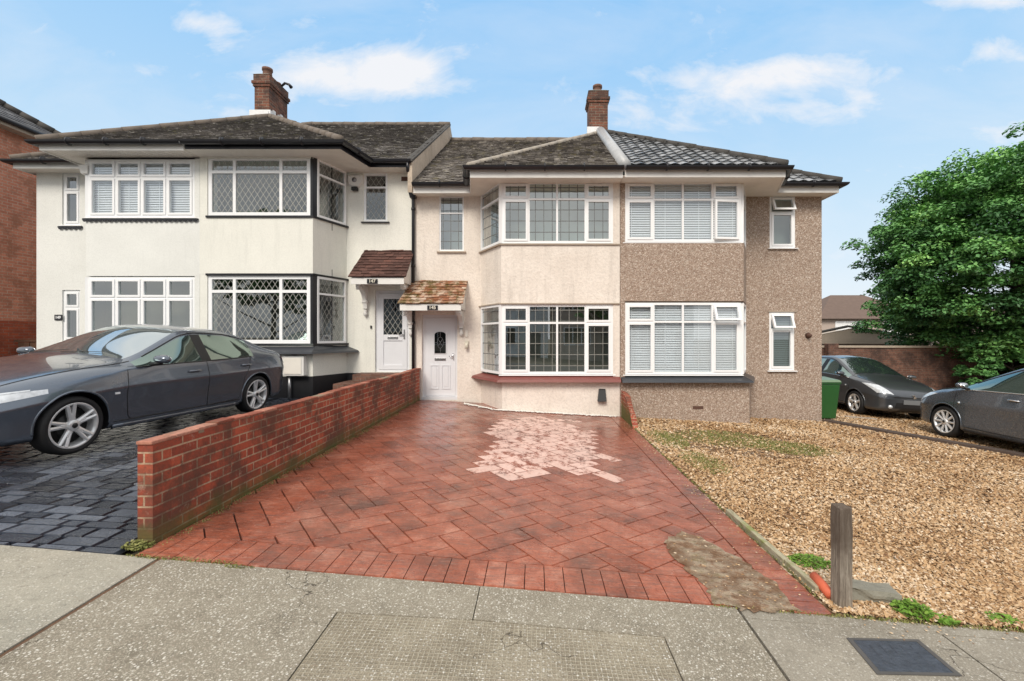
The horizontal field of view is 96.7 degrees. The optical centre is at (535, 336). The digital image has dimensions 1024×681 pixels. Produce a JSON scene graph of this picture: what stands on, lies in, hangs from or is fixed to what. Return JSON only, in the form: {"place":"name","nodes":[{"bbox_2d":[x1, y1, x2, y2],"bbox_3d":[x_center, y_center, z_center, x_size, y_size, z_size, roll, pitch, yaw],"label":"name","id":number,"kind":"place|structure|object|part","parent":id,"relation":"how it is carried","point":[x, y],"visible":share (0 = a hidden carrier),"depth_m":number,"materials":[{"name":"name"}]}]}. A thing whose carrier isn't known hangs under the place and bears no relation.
{"place":"outdoors","nodes":[
{"label":"outdoors","id":0,"kind":"place"},
{"bbox_2d":[120,548,139,555],"bbox_3d":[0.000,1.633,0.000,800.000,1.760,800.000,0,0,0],"label":"ground","id":1,"kind":"structure","parent":0,"point":[128,552],"depth_m":3.12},
{"bbox_2d":[0,99,60,356],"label":"brick house","id":2,"kind":"structure","parent":1,"relation":"on","point":[17,252],"depth_m":11.47,"materials":[{"name":"red brick"}]},
{"bbox_2d":[0,113,313,349],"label":"terraced house","id":3,"kind":"structure","parent":1,"relation":"on","point":[118,226],"depth_m":9.63,"materials":[{"name":"paint"}]},
{"bbox_2d":[14,340,35,353],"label":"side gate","id":4,"kind":"structure","parent":3,"relation":"attached to","point":[30,344],"depth_m":11.35,"materials":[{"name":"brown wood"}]},
{"bbox_2d":[59,173,81,225],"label":"window","id":5,"kind":"structure","parent":3,"relation":"in","point":[74,191],"depth_m":10.52,"materials":[{"name":"plastic"}]},
{"bbox_2d":[63,290,79,340],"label":"window","id":6,"kind":"structure","parent":3,"relation":"in","point":[75,307],"depth_m":10.52,"materials":[{"name":"plastic"}]},
{"bbox_2d":[85,159,104,216],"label":"window","id":7,"kind":"structure","parent":3,"relation":"in","point":[86,161],"depth_m":9.61,"materials":[{"name":"plastic"}]},
{"bbox_2d":[85,277,104,332],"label":"window","id":8,"kind":"structure","parent":3,"relation":"in","point":[99,286],"depth_m":9.77,"materials":[{"name":"plastic"}]},
{"bbox_2d":[84,159,195,217],"bbox_3d":[-8.305,-3.130,9.810,2.750,1.620,0.520,0,0,0],"label":"window","id":9,"kind":"structure","parent":3,"relation":"in","point":[167,191],"depth_m":9.59,"materials":[{"name":"plastic"}]},
{"bbox_2d":[88,277,194,331],"bbox_3d":[-8.305,-0.560,9.810,2.750,1.800,0.520,0,0,0],"label":"window","id":10,"kind":"structure","parent":3,"relation":"in","point":[128,300],"depth_m":9.61,"materials":[{"name":"plastic"}]},
{"bbox_2d":[136,368,420,551],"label":"brick wall","id":11,"kind":"structure","parent":1,"relation":"on","point":[188,476],"depth_m":4.12,"materials":[{"name":"red brick"}]},
{"bbox_2d":[179,66,451,398],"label":"terraced house","id":12,"kind":"structure","parent":1,"relation":"on","point":[307,253],"depth_m":10.06,"materials":[{"name":"paint"}]},
{"bbox_2d":[208,159,331,218],"bbox_3d":[-5.815,-3.170,9.825,2.650,1.640,0.480,0,0,0],"label":"window","id":13,"kind":"structure","parent":12,"relation":"in","point":[281,190],"depth_m":10.06,"materials":[{"name":"plastic"}]},
{"bbox_2d":[208,276,331,343],"bbox_3d":[-5.815,-0.575,9.825,2.650,1.830,0.480,0,0,0],"label":"window","id":14,"kind":"structure","parent":12,"relation":"in","point":[253,309],"depth_m":10.06,"materials":[{"name":"plastic"}]},
{"bbox_2d":[317,159,345,224],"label":"window","id":15,"kind":"structure","parent":12,"relation":"in","point":[321,170],"depth_m":10.10,"materials":[{"name":"plastic"}]},
{"bbox_2d":[317,276,345,343],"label":"window","id":16,"kind":"structure","parent":12,"relation":"in","point":[321,281],"depth_m":10.12,"materials":[{"name":"plastic"}]},
{"bbox_2d":[361,173,389,222],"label":"window","id":17,"kind":"structure","parent":12,"relation":"in","point":[375,184],"depth_m":10.94,"materials":[{"name":"plastic"}]},
{"bbox_2d":[376,291,409,371],"bbox_3d":[-3.300,-0.130,10.672,0.800,1.880,0.376,0,0,0],"label":"door","id":18,"kind":"structure","parent":12,"relation":"in","point":[392,330],"depth_m":10.55,"materials":[{"name":"white plastic"}]},
{"bbox_2d":[397,127,630,415],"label":"terraced house","id":19,"kind":"structure","parent":1,"relation":"on","point":[510,296],"depth_m":10.06,"materials":[{"name":"paint"}]},
{"bbox_2d":[422,315,456,399],"bbox_3d":[-2.210,0.480,10.687,0.820,1.980,0.385,0,0,0],"label":"door","id":20,"kind":"structure","parent":19,"relation":"in","point":[439,331],"depth_m":10.57,"materials":[{"name":"white plastic"}]},
{"bbox_2d":[437,197,465,252],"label":"window","id":21,"kind":"structure","parent":19,"relation":"in","point":[451,209],"depth_m":10.94,"materials":[{"name":"plastic"}]},
{"bbox_2d":[481,183,501,250],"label":"window","id":22,"kind":"structure","parent":19,"relation":"in","point":[487,202],"depth_m":10.12,"materials":[{"name":"plastic"}]},
{"bbox_2d":[481,304,501,374],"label":"window","id":23,"kind":"structure","parent":19,"relation":"in","point":[494,312],"depth_m":10.09,"materials":[{"name":"plastic"}]},
{"bbox_2d":[493,183,612,243],"bbox_3d":[0.458,-2.620,9.817,2.855,1.700,0.496,0,0,0],"label":"window","id":24,"kind":"structure","parent":19,"relation":"in","point":[586,216],"depth_m":10.06,"materials":[{"name":"plastic"}]},
{"bbox_2d":[499,304,615,375],"bbox_3d":[0.458,0.050,9.935,2.855,1.870,0.760,0,0,0],"label":"window","id":25,"kind":"structure","parent":19,"relation":"in","point":[538,339],"depth_m":10.32,"materials":[{"name":"plastic"}]},
{"bbox_2d":[621,390,637,428],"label":"brick wall","id":26,"kind":"structure","parent":1,"relation":"on","point":[628,415],"depth_m":8.92,"materials":[{"name":"red brick"}]},
{"bbox_2d":[585,84,849,423],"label":"terraced house","id":27,"kind":"structure","parent":1,"relation":"on","point":[720,285],"depth_m":9.68,"materials":[{"name":"stone"}]},
{"bbox_2d":[623,183,743,242],"bbox_3d":[3.110,-2.635,9.779,2.940,1.670,0.572,0,0,0],"label":"window","id":28,"kind":"structure","parent":27,"relation":"in","point":[712,214],"depth_m":9.67,"materials":[{"name":"plastic"}]},
{"bbox_2d":[623,303,743,375],"bbox_3d":[3.110,0.035,9.741,2.940,1.910,0.648,0,0,0],"label":"window","id":29,"kind":"structure","parent":27,"relation":"in","point":[662,339],"depth_m":9.67,"materials":[{"name":"plastic"}]},
{"bbox_2d":[736,302,745,373],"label":"window","id":30,"kind":"structure","parent":27,"relation":"in","point":[743,307],"depth_m":9.62,"materials":[{"name":"plastic"}]},
{"bbox_2d":[741,184,745,248],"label":"window","id":31,"kind":"structure","parent":27,"relation":"in","point":[743,195],"depth_m":9.62,"materials":[{"name":"plastic"}]},
{"bbox_2d":[767,312,797,371],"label":"window","id":32,"kind":"structure","parent":27,"relation":"in","point":[782,325],"depth_m":10.53,"materials":[{"name":"plastic"}]},
{"bbox_2d":[768,197,798,248],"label":"window","id":33,"kind":"structure","parent":27,"relation":"in","point":[782,209],"depth_m":10.52,"materials":[{"name":"plastic"}]},
{"bbox_2d":[726,509,788,565],"bbox_3d":[1.844,1.692,3.852,0.050,0.108,0.984,0,0,-1],"label":"timber edging","id":34,"kind":"object","parent":1,"relation":"on","point":[765,545],"visible":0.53,"depth_m":3.75,"materials":[{"name":"beige wood"}]},
{"bbox_2d":[785,560,820,595],"bbox_3d":[1.853,1.690,3.162,0.045,0.112,0.364,0,0,-1],"label":"timber edging","id":35,"kind":"object","parent":1,"relation":"on","point":[803,575],"visible":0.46,"depth_m":3.14,"materials":[{"name":"beige wood"}]},
{"bbox_2d":[824,344,838,354],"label":"brick pier","id":36,"kind":"structure","parent":1,"relation":"on","point":[831,349],"depth_m":15.45,"materials":[{"name":"red brick"}]},
{"bbox_2d":[822,295,911,334],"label":"house","id":37,"kind":"structure","parent":1,"relation":"on","point":[840,310],"depth_m":38.71,"materials":[{"name":"brick"}]},
{"bbox_2d":[835,321,856,329],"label":"window","id":38,"kind":"structure","parent":37,"relation":"in","point":[837,323],"depth_m":37.97,"materials":[{"name":"plastic"}]},
{"bbox_2d":[822,325,939,345],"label":"garage","id":39,"kind":"structure","parent":1,"relation":"on","point":[840,337],"depth_m":21.60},
{"bbox_2d":[822,345,1023,389],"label":"garden wall","id":40,"kind":"structure","parent":1,"relation":"on","point":[926,365],"depth_m":15.35,"materials":[{"name":"brown brick"}]},
{"bbox_2d":[840,121,1023,365],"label":"tree","id":41,"kind":"object","parent":1,"relation":"on","point":[947,228],"visible":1,"depth_m":14.33,"materials":[{"name":"green plant"}]},
{"bbox_2d":[951,329,1023,384],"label":"shrub","id":42,"kind":"object","parent":1,"relation":"on","point":[998,365],"visible":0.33,"depth_m":14.12,"materials":[{"name":"green plant"}]},
{"bbox_2d":[0,397,297,554],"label":"dark driveway","id":43,"kind":"structure","parent":0,"point":[85,499],"depth_m":4.00,"materials":[{"name":"stone"}]},
{"bbox_2d":[0,324,283,454],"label":"parked car","id":44,"kind":"object","parent":43,"relation":"on","point":[76,394],"visible":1,"depth_m":5.73,"materials":[{"name":"paint"}]},
{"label":"side window","id":45,"kind":"part","parent":44,"relation":"part of","materials":[{"name":"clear glass"}]},
{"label":"side window","id":46,"kind":"part","parent":44,"relation":"part of","materials":[{"name":"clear glass"}]},
{"bbox_2d":[136,400,830,615],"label":"driveway","id":47,"kind":"structure","parent":0,"point":[454,492],"depth_m":3.98,"materials":[{"name":"red brick"}]},
{"bbox_2d":[120,539,154,551],"bbox_3d":[-2.709,1.411,3.109,0.213,0.056,0.157,0,0,0],"label":"weed","id":48,"kind":"object","parent":47,"relation":"on","point":[138,544],"visible":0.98,"depth_m":3.09,"materials":[{"name":"green plant"}]},
{"bbox_2d":[157,413,397,544],"bbox_3d":[-2.595,1.431,5.856,0.141,0.025,5.499,0,0,0],"label":"wall foot moss","id":49,"kind":"object","parent":47,"relation":"on","point":[304,463],"depth_m":4.31,"materials":[{"name":"green plant"}]},
{"bbox_2d":[464,402,617,416],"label":"white pebbles","id":50,"kind":"object","parent":47,"relation":"on","point":[468,404],"visible":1,"depth_m":9.49,"materials":[{"name":"gravel"}]},
{"bbox_2d":[664,531,801,612],"bbox_3d":[1.323,1.647,3.291,0.629,0.035,1.158,0,0,0],"label":"broken concrete patch","id":51,"kind":"object","parent":47,"relation":"on","point":[742,584],"visible":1,"depth_m":3.13,"materials":[{"name":"beige concrete"}]},
{"bbox_2d":[667,533,792,610],"bbox_3d":[1.321,1.644,3.260,0.518,0.038,1.083,0,0,-10],"label":"loose rubble","id":52,"kind":"object","parent":51,"relation":"on","point":[726,575],"visible":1,"depth_m":3.15,"materials":[{"name":"brown gravel"}]},
{"bbox_2d":[0,545,1023,680],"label":"pavement","id":53,"kind":"structure","parent":0,"point":[166,620],"depth_m":2.41,"materials":[{"name":"grey concrete"}]},
{"bbox_2d":[0,560,158,657],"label":"joint filling","id":54,"kind":"object","parent":53,"relation":"on","point":[59,620],"visible":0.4,"depth_m":2.40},
{"bbox_2d":[846,638,961,675],"bbox_3d":[1.921,1.691,2.405,0.454,0.040,0.295,0,0,0],"label":"access cover","id":55,"kind":"object","parent":53,"relation":"on","point":[913,657],"visible":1,"depth_m":2.39,"materials":[{"name":"metal"}]},
{"bbox_2d":[0,0,1023,307],"label":"sky","id":56,"kind":"structure","parent":0,"point":[873,95],"materials":[{"name":"blue"}]},
{"bbox_2d":[636,403,1023,631],"bbox_3d":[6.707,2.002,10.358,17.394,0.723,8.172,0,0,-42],"label":"gravel","id":57,"kind":"structure","parent":0,"point":[967,602],"depth_m":4.88,"materials":[{"name":"beige gravel"}]},
{"bbox_2d":[124,428,1023,632],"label":"kerb moss","id":58,"kind":"object","parent":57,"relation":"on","point":[810,590],"visible":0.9,"depth_m":2.76,"materials":[{"name":"green plant"}]},
{"bbox_2d":[646,429,839,474],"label":"moss grass","id":59,"kind":"structure","parent":57,"relation":"on","point":[764,444],"depth_m":7.45,"materials":[{"name":"green plant"}]},
{"bbox_2d":[787,553,830,570],"bbox_3d":[2.051,1.665,3.392,0.344,0.079,0.251,0,0,0],"label":"weed","id":60,"kind":"object","parent":57,"relation":"on","point":[817,560],"visible":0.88,"depth_m":3.37,"materials":[{"name":"green plant"}]},
{"bbox_2d":[810,572,830,598],"bbox_3d":[1.887,1.634,2.994,0.062,0.074,0.212,0,0,5],"label":"edging tile","id":61,"kind":"object","parent":57,"relation":"on","point":[820,582],"visible":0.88,"depth_m":2.97,"materials":[{"name":"ceramic"}]},
{"bbox_2d":[634,431,1017,643],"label":"scattered chippings","id":62,"kind":"object","parent":57,"relation":"on","point":[813,595],"visible":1,"depth_m":2.83,"materials":[{"name":"beige gravel"}]},
{"bbox_2d":[822,376,840,418],"bbox_3d":[6.880,1.467,10.936,0.510,0.989,0.716,0,0,0],"label":"wheelie bin","id":63,"kind":"object","parent":57,"relation":"on","point":[830,390],"visible":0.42,"depth_m":10.64,"materials":[{"name":"plastic"}]},
{"bbox_2d":[830,503,852,607],"bbox_3d":[1.921,1.387,2.856,0.089,0.680,0.092,0,0,-6],"label":"wooden post","id":64,"kind":"object","parent":57,"relation":"on","point":[841,528],"visible":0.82,"depth_m":2.82,"materials":[{"name":"brown wood"}]},
{"bbox_2d":[822,419,887,432],"bbox_3d":[6.949,1.965,9.903,0.240,0.164,1.247,0,0,-29],"label":"timber sleeper","id":65,"kind":"object","parent":57,"relation":"on","point":[878,430],"visible":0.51,"depth_m":9.81,"materials":[{"name":"brown wood"}]},
{"bbox_2d":[845,416,876,419],"bbox_3d":[8.072,2.012,11.295,0.698,0.070,0.176,0,0,16],"label":"wooden plank","id":66,"kind":"object","parent":57,"relation":"on","point":[860,417],"visible":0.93,"depth_m":11.26,"materials":[{"name":"wood"}]},
{"bbox_2d":[852,579,901,602],"bbox_3d":[2.159,1.675,2.959,0.349,0.139,0.145,3,0,4],"label":"concrete chunk","id":67,"kind":"object","parent":57,"relation":"on","point":[875,592],"visible":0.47,"depth_m":2.91,"materials":[{"name":"grey concrete"}]},
{"bbox_2d":[822,355,935,417],"bbox_3d":[9.322,1.320,13.315,2.176,1.533,4.285,3,0,0],"label":"parked car","id":68,"kind":"object","parent":57,"relation":"on","point":[866,384],"visible":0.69,"depth_m":11.92,"materials":[{"name":"paint"}]},
{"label":"side window","id":69,"kind":"part","parent":68,"relation":"part of","materials":[{"name":"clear glass"}]},
{"bbox_2d":[890,597,935,621],"bbox_3d":[2.325,1.666,2.812,0.273,0.103,0.189,0,0,0],"label":"weed","id":70,"kind":"object","parent":57,"relation":"on","point":[903,604],"visible":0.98,"depth_m":2.78,"materials":[{"name":"green plant"}]},
{"bbox_2d":[886,430,980,449],"bbox_3d":[7.623,2.002,8.777,0.240,0.171,1.367,0,0,-33],"label":"timber sleeper","id":71,"kind":"object","parent":57,"relation":"on","point":[951,442],"visible":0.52,"depth_m":8.67,"materials":[{"name":"brown wood"}]},
{"bbox_2d":[935,613,961,625],"bbox_3d":[2.476,1.703,2.748,0.159,0.040,0.126,0,0,0],"label":"weed","id":72,"kind":"object","parent":57,"relation":"on","point":[950,619],"visible":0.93,"depth_m":2.73,"materials":[{"name":"green plant"}]},
{"bbox_2d":[920,368,1023,443],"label":"parked car","id":73,"kind":"object","parent":57,"relation":"on","point":[993,407],"visible":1,"depth_m":8.50,"materials":[{"name":"paint"}]},
{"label":"side window","id":74,"kind":"part","parent":73,"relation":"part of","materials":[{"name":"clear glass"}]},
{"bbox_2d":[977,445,1023,457],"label":"timber sleeper","id":75,"kind":"object","parent":57,"relation":"on","point":[1003,451],"visible":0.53,"depth_m":7.89,"materials":[{"name":"wood"}]},
{"bbox_2d":[984,610,1022,628],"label":"weed","id":76,"kind":"object","parent":57,"relation":"on","point":[1008,617],"visible":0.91,"depth_m":2.78,"materials":[{"name":"green plant"}]}
]}

